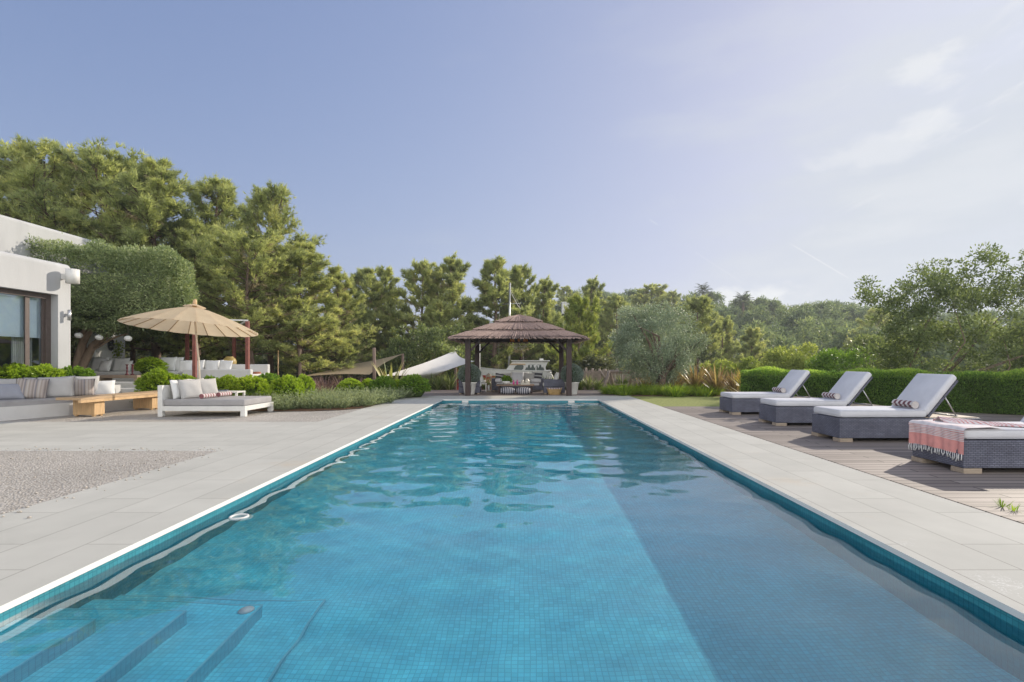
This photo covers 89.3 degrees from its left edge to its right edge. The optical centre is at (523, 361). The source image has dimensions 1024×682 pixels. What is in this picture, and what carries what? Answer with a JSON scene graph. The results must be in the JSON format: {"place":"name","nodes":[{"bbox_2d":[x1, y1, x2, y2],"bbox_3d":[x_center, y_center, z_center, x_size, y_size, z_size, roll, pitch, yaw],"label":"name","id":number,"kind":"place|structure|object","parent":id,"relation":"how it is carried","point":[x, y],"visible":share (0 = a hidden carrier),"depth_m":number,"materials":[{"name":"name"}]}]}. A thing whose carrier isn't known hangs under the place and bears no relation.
{"place":"outdoors","nodes":[
{"label":"outdoors","id":0,"kind":"place"},
{"bbox_2d":[0,362,38,378],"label":"round shrub","id":1,"kind":"object","parent":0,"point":[7,371],"visible":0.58,"depth_m":13.42,"materials":[{"name":"green plant"}]},
{"bbox_2d":[0,422,314,450],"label":"terrace paving","id":2,"kind":"structure","parent":0,"point":[126,436],"depth_m":9.12,"materials":[{"name":"stone"}]},
{"bbox_2d":[0,385,133,420],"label":"masonry seat","id":3,"kind":"object","parent":2,"relation":"on","point":[18,409],"visible":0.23,"depth_m":12.11,"materials":[{"name":"white concrete"}]},
{"bbox_2d":[0,384,25,399],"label":"pillow","id":4,"kind":"object","parent":3,"relation":"on","point":[10,391],"visible":0.98,"depth_m":11.96,"materials":[{"name":"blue fabric"}]},
{"bbox_2d":[16,378,49,398],"bbox_3d":[-11.659,0.641,12.278,0.600,0.520,0.210,5,-23,-34],"label":"pillow","id":5,"kind":"object","parent":3,"relation":"on","point":[33,388],"visible":0.94,"depth_m":12.23,"materials":[{"name":"beige fabric"}]},
{"bbox_2d":[26,363,67,377],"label":"round shrub","id":6,"kind":"object","parent":3,"relation":"on","point":[45,370],"visible":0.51,"depth_m":13.84,"materials":[{"name":"green plant"}]},
{"bbox_2d":[36,375,74,397],"bbox_3d":[-11.445,0.623,12.671,0.740,0.560,0.209,-3,-18,-31],"label":"pillow","id":7,"kind":"object","parent":3,"relation":"on","point":[61,386],"visible":0.76,"depth_m":12.65,"materials":[{"name":"grey fabric"}]},
{"bbox_2d":[62,365,96,376],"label":"round shrub","id":8,"kind":"object","parent":3,"relation":"on","point":[77,370],"visible":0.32,"depth_m":14.48,"materials":[{"name":"green plant"}]},
{"bbox_2d":[74,379,94,395],"bbox_3d":[-11.363,0.661,13.265,0.620,0.480,0.210,0,-22,-40],"label":"pillow","id":9,"kind":"object","parent":3,"relation":"on","point":[83,387],"visible":0.7,"depth_m":13.26,"materials":[{"name":"beige fabric"}]},
{"bbox_2d":[95,380,114,393],"bbox_3d":[-11.443,0.731,14.065,0.580,0.480,0.210,0,-22,-40],"label":"pillow","id":10,"kind":"object","parent":3,"relation":"on","point":[105,387],"visible":0.66,"depth_m":14.05,"materials":[{"name":"white fabric"}]},
{"bbox_2d":[0,404,376,512],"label":"gravel","id":11,"kind":"structure","parent":0,"point":[77,471],"depth_m":6.84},
{"bbox_2d":[56,390,157,415],"bbox_3d":[-10.316,1.062,13.522,0.622,0.475,3.304,0,0,4],"label":"wooden bench","id":12,"kind":"object","parent":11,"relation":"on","point":[93,405],"visible":0.77,"depth_m":12.52,"materials":[{"name":"brown wood"}]},
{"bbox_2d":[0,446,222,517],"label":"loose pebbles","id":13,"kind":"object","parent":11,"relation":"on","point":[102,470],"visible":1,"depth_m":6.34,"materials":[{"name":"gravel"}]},
{"bbox_2d":[117,299,257,378],"bbox_3d":[-8.888,-0.192,13.900,3.197,2.987,3.187,0,0,0],"label":"parasol","id":14,"kind":"object","parent":11,"relation":"on","point":[194,318],"visible":0.94,"depth_m":13.89,"materials":[{"name":"beige fabric"}]},
{"bbox_2d":[158,385,273,416],"bbox_3d":[-7.590,0.930,12.900,2.060,0.740,1.400,0,0,0],"label":"daybed","id":15,"kind":"object","parent":11,"relation":"on","point":[243,405],"visible":0.91,"depth_m":12.23,"materials":[{"name":"white paint"}]},
{"bbox_2d":[177,379,202,398],"bbox_3d":[-8.114,0.670,12.639,0.199,0.520,0.550,-22,-10,26],"label":"pillow","id":16,"kind":"object","parent":15,"relation":"on","point":[190,389],"visible":0.96,"depth_m":12.55,"materials":[{"name":"grey fabric"}]},
{"bbox_2d":[200,378,217,393],"bbox_3d":[-8.075,0.670,13.237,0.199,0.520,0.550,-22,-9,24],"label":"pillow","id":17,"kind":"object","parent":15,"relation":"on","point":[208,385],"visible":0.58,"depth_m":13.20,"materials":[{"name":"grey fabric"}]},
{"bbox_2d":[248,399,393,410],"bbox_3d":[-10.210,1.288,16.700,11.580,0.001,6.400,0,0,0],"label":"planting bed","id":18,"kind":"object","parent":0,"point":[316,409],"visible":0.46,"depth_m":13.95,"materials":[{"name":"soil"}]},
{"bbox_2d":[133,367,180,391],"bbox_3d":[-10.823,0.728,15.393,1.232,1.145,1.245,0,0,-2],"label":"round shrub","id":19,"kind":"object","parent":18,"relation":"on","point":[153,379],"visible":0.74,"depth_m":15.06,"materials":[{"name":"green plant"}]},
{"bbox_2d":[216,374,237,390],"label":"round shrub","id":20,"kind":"object","parent":18,"relation":"on","point":[222,382],"visible":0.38,"depth_m":15.72,"materials":[{"name":"green plant"}]},
{"bbox_2d":[225,374,270,395],"bbox_3d":[-8.270,0.835,15.600,1.354,0.930,1.331,0,0,-39],"label":"round shrub","id":21,"kind":"object","parent":18,"relation":"on","point":[250,384],"visible":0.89,"depth_m":15.29,"materials":[{"name":"green plant"}]},
{"bbox_2d":[267,374,304,400],"bbox_3d":[-6.952,0.822,15.202,1.043,0.957,1.053,0,0,-26],"label":"round shrub","id":22,"kind":"object","parent":18,"relation":"on","point":[283,384],"visible":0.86,"depth_m":14.95,"materials":[{"name":"green plant"}]},
{"bbox_2d":[266,391,308,410],"bbox_3d":[-6.437,1.048,13.993,1.257,0.546,1.178,0,0,26],"label":"rosemary bush","id":23,"kind":"object","parent":18,"relation":"on","point":[286,405],"visible":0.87,"depth_m":13.82,"materials":[{"name":"green plant"}]},
{"bbox_2d":[293,392,336,408],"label":"rosemary bush","id":24,"kind":"object","parent":18,"relation":"on","point":[315,405],"visible":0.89,"depth_m":14.10,"materials":[{"name":"green plant"}]},
{"bbox_2d":[316,391,359,408],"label":"rosemary bush","id":25,"kind":"object","parent":18,"relation":"on","point":[339,403],"visible":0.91,"depth_m":14.29,"materials":[{"name":"green plant"}]},
{"bbox_2d":[334,377,364,395],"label":"round shrub","id":26,"kind":"object","parent":18,"relation":"on","point":[350,381],"visible":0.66,"depth_m":17.57,"materials":[{"name":"green plant"}]},
{"bbox_2d":[338,388,381,406],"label":"rosemary bush","id":27,"kind":"object","parent":18,"relation":"on","point":[368,400],"visible":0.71,"depth_m":14.86,"materials":[{"name":"green plant"}]},
{"bbox_2d":[368,375,397,394],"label":"round shrub","id":28,"kind":"object","parent":18,"relation":"on","point":[382,381],"visible":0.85,"depth_m":18.08,"materials":[{"name":"green plant"}]},
{"bbox_2d":[397,373,431,396],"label":"round shrub","id":29,"kind":"object","parent":18,"relation":"on","point":[419,384],"visible":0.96,"depth_m":18.68,"materials":[{"name":"green plant"}]},
{"bbox_2d":[0,400,1023,630],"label":"pool basin","id":30,"kind":"object","parent":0,"point":[1014,621],"visible":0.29,"depth_m":3.96,"materials":[{"name":"tile"}]},
{"bbox_2d":[0,402,1023,681],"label":"pool water","id":31,"kind":"structure","parent":30,"relation":"in","point":[520,542],"depth_m":3.22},
{"bbox_2d":[0,0,1023,338],"label":"sky","id":32,"kind":"structure","parent":0,"point":[795,152],"materials":[{"name":"blue"}]},
{"bbox_2d":[335,321,739,391],"bbox_3d":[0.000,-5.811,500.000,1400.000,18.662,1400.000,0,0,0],"label":"ground","id":33,"kind":"structure","parent":0,"point":[710,353],"depth_m":85.28,"materials":[{"name":"plant"}]},
{"bbox_2d":[0,251,79,369],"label":"white house","id":34,"kind":"structure","parent":33,"relation":"on","point":[35,311],"depth_m":14.15,"materials":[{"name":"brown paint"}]},
{"bbox_2d":[0,288,50,366],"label":"window frame","id":35,"kind":"structure","parent":34,"relation":"in","point":[26,294],"depth_m":14.19,"materials":[{"name":"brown metal"}]},
{"bbox_2d":[0,215,108,318],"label":"white building","id":36,"kind":"structure","parent":33,"relation":"on","point":[15,234],"depth_m":17.23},
{"bbox_2d":[0,132,157,246],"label":"pine tree","id":37,"kind":"object","parent":33,"relation":"on","point":[22,151],"visible":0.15,"depth_m":25.28,"materials":[{"name":"green plant"}]},
{"bbox_2d":[25,205,134,361],"bbox_3d":[-21.349,-2.876,23.764,5.226,8.728,6.313,0,0,-16],"label":"pine tree","id":38,"kind":"object","parent":33,"relation":"on","point":[47,223],"visible":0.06,"depth_m":23.10,"materials":[{"name":"green plant"}]},
{"bbox_2d":[0,135,191,272],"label":"pine tree","id":39,"kind":"object","parent":33,"relation":"on","point":[95,164],"visible":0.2,"depth_m":24.61,"materials":[{"name":"green plant"}]},
{"bbox_2d":[90,218,172,363],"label":"pine tree","id":40,"kind":"object","parent":33,"relation":"on","point":[133,350],"visible":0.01,"depth_m":26.12,"materials":[{"name":"green plant"}]},
{"bbox_2d":[61,155,226,359],"bbox_3d":[-17.541,-4.192,24.587,7.357,11.387,6.344,0,0,33],"label":"pine tree","id":41,"kind":"object","parent":33,"relation":"on","point":[151,177],"visible":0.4,"depth_m":23.93,"materials":[{"name":"green plant"}]},
{"bbox_2d":[132,217,242,360],"bbox_3d":[-15.946,-2.740,25.100,5.476,8.475,4.722,0,0,-28],"label":"pine tree","id":42,"kind":"object","parent":33,"relation":"on","point":[210,353],"visible":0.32,"depth_m":24.57,"materials":[{"name":"green plant"}]},
{"bbox_2d":[158,172,277,363],"bbox_3d":[-16.428,-4.051,27.943,6.284,12.153,7.591,0,0,41],"label":"pine tree","id":43,"kind":"object","parent":33,"relation":"on","point":[223,199],"visible":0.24,"depth_m":26.97,"materials":[{"name":"green plant"}]},
{"bbox_2d":[162,223,322,363],"bbox_3d":[-12.167,-2.211,22.151,5.356,7.391,5.518,0,0,32],"label":"pine tree","id":44,"kind":"object","parent":33,"relation":"on","point":[241,243],"visible":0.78,"depth_m":21.77,"materials":[{"name":"green plant"}]},
{"bbox_2d":[216,180,328,376],"bbox_3d":[-12.139,-3.662,25.338,5.234,10.421,5.500,0,0,-36],"label":"pine tree","id":45,"kind":"object","parent":33,"relation":"on","point":[267,201],"visible":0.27,"depth_m":24.48,"materials":[{"name":"green plant"}]},
{"bbox_2d":[237,241,361,376],"bbox_3d":[-10.218,-2.120,24.255,6.399,7.209,5.298,0,0,42],"label":"pine tree","id":46,"kind":"object","parent":33,"relation":"on","point":[314,262],"visible":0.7,"depth_m":23.68,"materials":[{"name":"green plant"}]},
{"bbox_2d":[298,349,301,376],"bbox_3d":[-9.926,0.962,23.000,0.163,3.076,0.148,0,0,0],"label":"wooden post","id":47,"kind":"object","parent":33,"relation":"on","point":[299,364],"visible":0.4,"depth_m":22.94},
{"bbox_2d":[307,354,401,375],"bbox_3d":[-7.983,0.128,24.945,2.968,1.071,4.598,0,0,12],"label":"shade sail","id":48,"kind":"object","parent":47,"relation":"attached to","point":[362,368],"visible":0.87,"depth_m":24.74,"materials":[{"name":"beige fabric"}]},
{"bbox_2d":[286,263,382,388],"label":"pine tree","id":49,"kind":"object","parent":33,"relation":"on","point":[339,289],"visible":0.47,"depth_m":27.08,"materials":[{"name":"green plant"}]},
{"bbox_2d":[71,324,621,389],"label":"woodland undergrowth","id":50,"kind":"object","parent":33,"relation":"on","point":[595,362],"visible":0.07,"depth_m":32.39,"materials":[{"name":"green plant"}]},
{"bbox_2d":[324,281,375,363],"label":"pine tree","id":51,"kind":"object","parent":33,"relation":"on","point":[367,315],"visible":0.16,"depth_m":33.80,"materials":[{"name":"green plant"}]},
{"bbox_2d":[344,266,404,366],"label":"pine tree","id":52,"kind":"object","parent":33,"relation":"on","point":[364,278],"visible":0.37,"depth_m":36.55,"materials":[{"name":"green plant"}]},
{"bbox_2d":[368,265,410,357],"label":"pine tree","id":53,"kind":"object","parent":33,"relation":"on","point":[386,274],"visible":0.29,"depth_m":38.49,"materials":[{"name":"green plant"}]},
{"bbox_2d":[374,257,454,358],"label":"pine tree","id":54,"kind":"object","parent":33,"relation":"on","point":[424,269],"visible":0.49,"depth_m":36.91,"materials":[{"name":"green plant"}]},
{"bbox_2d":[376,322,474,389],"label":"fruit tree","id":55,"kind":"object","parent":33,"relation":"on","point":[435,346],"visible":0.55,"depth_m":28.36,"materials":[{"name":"green plant"}]},
{"bbox_2d":[385,351,473,378],"bbox_3d":[-3.778,0.112,24.530,2.109,1.445,7.032,0,0,18],"label":"shade sail","id":56,"kind":"object","parent":33,"relation":"on","point":[441,364],"visible":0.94,"depth_m":25.05,"materials":[{"name":"fabric"}]},
{"bbox_2d":[416,298,474,357],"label":"pine tree","id":57,"kind":"object","parent":33,"relation":"on","point":[436,309],"visible":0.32,"depth_m":33.90,"materials":[{"name":"green plant"}]},
{"bbox_2d":[414,250,490,362],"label":"pine tree","id":58,"kind":"object","parent":33,"relation":"on","point":[454,268],"visible":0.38,"depth_m":37.14,"materials":[{"name":"green plant"}]},
{"bbox_2d":[460,255,538,368],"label":"pine tree","id":59,"kind":"object","parent":33,"relation":"on","point":[490,295],"visible":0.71,"depth_m":35.95,"materials":[{"name":"green plant"}]},
{"bbox_2d":[0,396,1023,620],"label":"pool coping","id":60,"kind":"object","parent":33,"relation":"on","point":[50,544],"visible":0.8,"depth_m":4.71,"materials":[{"name":"stone"}]},
{"bbox_2d":[480,283,551,389],"bbox_3d":[-1.375,-1.710,36.000,6.565,7.520,2.052,0,0,0],"label":"sailing boat","id":61,"kind":"object","parent":33,"relation":"on","point":[531,366],"visible":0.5,"depth_m":35.18,"materials":[{"name":"white paint"}]},
{"bbox_2d":[490,263,552,364],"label":"pine tree","id":62,"kind":"object","parent":33,"relation":"on","point":[519,274],"visible":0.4,"depth_m":38.51,"materials":[{"name":"green plant"}]},
{"bbox_2d":[422,390,630,395],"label":"gazebo deck","id":63,"kind":"structure","parent":33,"relation":"on","point":[496,393],"depth_m":20.64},
{"bbox_2d":[457,363,480,394],"bbox_3d":[-2.120,0.677,20.350,0.963,1.223,0.968,0,0,0],"label":"ball planter","id":64,"kind":"object","parent":63,"relation":"on","point":[475,372],"visible":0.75,"depth_m":20.16,"materials":[{"name":"white paint"}]},
{"bbox_2d":[492,378,543,390],"bbox_3d":[-0.242,0.978,22.875,2.320,0.620,0.890,0,0,0],"label":"wicker sofa","id":65,"kind":"object","parent":63,"relation":"on","point":[537,386],"visible":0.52,"depth_m":22.45,"materials":[{"name":"wicker"}]},
{"bbox_2d":[447,314,589,395],"bbox_3d":[-0.190,-0.346,21.800,5.414,3.292,5.406,0,0,0],"label":"gazebo","id":66,"kind":"object","parent":63,"relation":"on","point":[521,327],"visible":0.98,"depth_m":19.89,"materials":[{"name":"brown wood"}]},
{"bbox_2d":[543,379,564,393],"bbox_3d":[1.222,0.938,21.000,0.860,0.700,0.850,0,0,0],"label":"wicker armchair","id":67,"kind":"object","parent":63,"relation":"on","point":[553,383],"visible":0.83,"depth_m":20.58,"materials":[{"name":"wicker"}]},
{"bbox_2d":[560,364,583,394],"bbox_3d":[1.911,0.677,20.350,0.963,1.223,0.968,0,0,0],"label":"ball planter","id":68,"kind":"object","parent":63,"relation":"on","point":[577,373],"visible":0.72,"depth_m":20.13,"materials":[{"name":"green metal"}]},
{"bbox_2d":[527,274,565,374],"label":"pine tree","id":69,"kind":"object","parent":33,"relation":"on","point":[548,293],"visible":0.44,"depth_m":40.17,"materials":[{"name":"green plant"}]},
{"bbox_2d":[553,285,581,324],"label":"pine tree","id":70,"kind":"object","parent":33,"relation":"on","point":[561,296],"visible":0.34,"depth_m":109.52,"materials":[{"name":"green plant"}]},
{"bbox_2d":[544,293,613,368],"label":"pine tree","id":71,"kind":"object","parent":33,"relation":"on","point":[579,305],"visible":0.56,"depth_m":30.73,"materials":[{"name":"green plant"}]},
{"bbox_2d":[563,274,615,355],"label":"pine tree","id":72,"kind":"object","parent":33,"relation":"on","point":[591,287],"visible":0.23,"depth_m":51.31,"materials":[{"name":"green plant"}]},
{"bbox_2d":[582,368,641,389],"bbox_3d":[4.370,0.997,26.027,3.211,1.406,0.233,0,0,0],"label":"picket fence","id":73,"kind":"object","parent":33,"relation":"on","point":[599,372],"visible":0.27,"depth_m":25.99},
{"bbox_2d":[603,370,636,386],"bbox_3d":[4.410,0.876,24.045,1.756,0.975,1.219,0,0,0],"label":"swing frame","id":74,"kind":"object","parent":33,"relation":"on","point":[610,372],"visible":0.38,"depth_m":23.84,"materials":[{"name":"wood"}]},
{"bbox_2d":[596,292,645,373],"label":"pine tree","id":75,"kind":"object","parent":33,"relation":"on","point":[612,306],"visible":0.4,"depth_m":49.96,"materials":[{"name":"green plant"}]},
{"bbox_2d":[619,282,672,333],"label":"pine tree","id":76,"kind":"object","parent":33,"relation":"on","point":[659,292],"visible":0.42,"depth_m":93.45,"materials":[{"name":"green plant"}]},
{"bbox_2d":[657,289,683,324],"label":"pine tree","id":77,"kind":"object","parent":33,"relation":"on","point":[673,297],"visible":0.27,"depth_m":91.20,"materials":[{"name":"green plant"}]},
{"bbox_2d":[664,294,726,385],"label":"pine tree","id":78,"kind":"object","parent":33,"relation":"on","point":[702,303],"visible":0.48,"depth_m":39.10,"materials":[{"name":"green plant"}]},
{"bbox_2d":[700,315,745,366],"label":"pine tree","id":79,"kind":"object","parent":33,"relation":"on","point":[729,350],"visible":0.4,"depth_m":41.74,"materials":[{"name":"green plant"}]},
{"bbox_2d":[733,291,755,315],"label":"palm tree","id":80,"kind":"object","parent":33,"relation":"on","point":[742,299],"visible":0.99,"depth_m":119.73,"materials":[{"name":"plant"}]},
{"bbox_2d":[715,356,778,388],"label":"young tree","id":81,"kind":"object","parent":33,"relation":"on","point":[749,362],"visible":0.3,"depth_m":24.86,"materials":[{"name":"green plant"}]},
{"bbox_2d":[730,326,768,365],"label":"pine tree","id":82,"kind":"object","parent":33,"relation":"on","point":[752,336],"visible":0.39,"depth_m":43.73,"materials":[{"name":"green plant"}]},
{"bbox_2d":[533,287,1023,385],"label":"hillside wood","id":83,"kind":"object","parent":33,"relation":"on","point":[829,324],"visible":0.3,"depth_m":79.99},
{"bbox_2d":[758,341,819,369],"bbox_3d":[13.417,0.606,25.974,3.315,3.254,2.858,0,0,35],"label":"bush","id":84,"kind":"object","parent":33,"relation":"on","point":[785,361],"visible":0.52,"depth_m":25.77,"materials":[{"name":"green plant"}]},
{"bbox_2d":[843,308,891,361],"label":"pine tree","id":85,"kind":"object","parent":33,"relation":"on","point":[873,314],"visible":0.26,"depth_m":59.84,"materials":[{"name":"green plant"}]},
{"bbox_2d":[840,333,912,369],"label":"young tree","id":86,"kind":"object","parent":33,"relation":"on","point":[871,338],"visible":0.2,"depth_m":21.89,"materials":[{"name":"green plant"}]},
{"bbox_2d":[850,242,1023,378],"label":"tree","id":87,"kind":"object","parent":33,"relation":"on","point":[942,291],"visible":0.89,"depth_m":16.29,"materials":[{"name":"green plant"}]},
{"bbox_2d":[631,396,721,406],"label":"lawn","id":88,"kind":"structure","parent":0,"point":[661,401],"depth_m":17.39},
{"bbox_2d":[738,366,1023,414],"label":"clipped hedge","id":89,"kind":"object","parent":88,"relation":"on","point":[971,391],"visible":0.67,"depth_m":13.66,"materials":[{"name":"green plant"}]},
{"bbox_2d":[632,390,728,395],"bbox_3d":[9.050,1.296,20.750,9.900,0.001,6.300,0,0,0],"label":"flower bed","id":90,"kind":"object","parent":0,"point":[663,395],"visible":0.14,"depth_m":19.84,"materials":[{"name":"soil"}]},
{"bbox_2d":[607,299,713,386],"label":"olive tree","id":91,"kind":"object","parent":90,"relation":"on","point":[677,354],"visible":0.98,"depth_m":21.09,"materials":[{"name":"green plant"}]},
{"bbox_2d":[673,362,717,387],"bbox_3d":[6.895,0.597,21.015,2.057,1.405,1.917,0,0,-23],"label":"flax plant","id":92,"kind":"object","parent":90,"relation":"on","point":[692,379],"visible":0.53,"depth_m":20.77,"materials":[{"name":"brown plant"}]},
{"bbox_2d":[697,364,735,389],"bbox_3d":[7.603,0.614,20.204,1.960,1.372,1.808,0,0,26],"label":"flax plant","id":93,"kind":"object","parent":90,"relation":"on","point":[712,379],"visible":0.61,"depth_m":20.02,"materials":[{"name":"brown plant"}]},
{"bbox_2d":[715,370,740,391],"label":"flax plant","id":94,"kind":"object","parent":90,"relation":"on","point":[730,383],"visible":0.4,"depth_m":18.95,"materials":[{"name":"brown plant"}]},
{"bbox_2d":[803,345,879,376],"bbox_3d":[11.973,0.646,19.494,2.706,2.628,2.340,0,0,-42],"label":"juniper bush","id":95,"kind":"object","parent":90,"relation":"on","point":[821,362],"visible":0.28,"depth_m":19.37,"materials":[{"name":"green plant"}]},
{"bbox_2d":[662,406,1023,523],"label":"sun deck","id":96,"kind":"structure","parent":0,"point":[889,459],"depth_m":6.72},
{"bbox_2d":[719,370,816,414],"bbox_3d":[6.242,0.752,13.066,2.305,1.088,0.810,0,0,-1],"label":"sun lounger","id":97,"kind":"object","parent":96,"relation":"on","point":[738,403],"visible":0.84,"depth_m":12.70,"materials":[{"name":"fabric"}]},
{"bbox_2d":[759,371,881,425],"bbox_3d":[6.254,0.752,10.832,2.305,1.088,0.810,0,0,1],"label":"sun lounger","id":98,"kind":"object","parent":96,"relation":"on","point":[849,386],"visible":0.79,"depth_m":10.47,"materials":[{"name":"fabric"}]},
{"bbox_2d":[811,373,980,441],"bbox_3d":[6.243,0.752,8.762,2.305,1.088,0.810,0,0,-1],"label":"sun lounger","id":99,"kind":"object","parent":96,"relation":"on","point":[928,393],"visible":0.81,"depth_m":8.39,"materials":[{"name":"fabric"}]},
{"bbox_2d":[911,417,1023,473],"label":"sun lounger","id":100,"kind":"object","parent":96,"relation":"on","point":[996,447],"visible":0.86,"depth_m":6.00,"materials":[{"name":"wicker"}]},
{"bbox_2d":[908,416,1023,460],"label":"draped towel","id":101,"kind":"object","parent":100,"relation":"on","point":[946,434],"visible":1,"depth_m":6.34,"materials":[{"name":"pink fabric"}]},
{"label":"raised terrace","id":102,"kind":"structure","parent":0,"visible":0},
{"bbox_2d":[87,319,124,357],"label":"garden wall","id":103,"kind":"structure","parent":102,"relation":"on","point":[103,351],"depth_m":20.98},
{"bbox_2d":[24,230,206,368],"bbox_3d":[-16.817,-1.824,19.036,11.776,5.374,4.459,0,0,0],"label":"clipped tree","id":104,"kind":"object","parent":102,"relation":"on","point":[112,295],"visible":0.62,"depth_m":17.49,"materials":[{"name":"green plant"}]},
{"bbox_2d":[94,369,182,381],"bbox_3d":[-14.375,0.440,19.510,4.600,0.720,1.020,0,0,0],"label":"built in sofa","id":105,"kind":"object","parent":102,"relation":"on","point":[120,373],"depth_m":19.03,"materials":[{"name":"white concrete"}]},
{"bbox_2d":[185,319,249,377],"bbox_3d":[-11.792,-0.237,19.800,1.807,2.475,5.156,0,0,-34],"label":"pergola","id":106,"kind":"object","parent":102,"relation":"on","point":[247,354],"visible":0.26,"depth_m":18.14,"materials":[{"name":"brown paint"}]},
{"bbox_2d":[183,364,269,378],"bbox_3d":[-10.770,0.550,18.700,2.571,0.900,1.400,0,0,0],"label":"white sofa","id":107,"kind":"object","parent":102,"relation":"on","point":[238,370],"visible":0.27,"depth_m":18.00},
{"bbox_3d":[-13.378,0.615,18.600,0.480,0.370,0.480,0,0,0],"label":"plant pot","id":108,"kind":"object","parent":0,"visible":0},
{"bbox_2d":[133,356,168,373],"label":"round shrub","id":109,"kind":"object","parent":108,"relation":"in","point":[144,365],"visible":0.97,"depth_m":18.32,"materials":[{"name":"green plant"}]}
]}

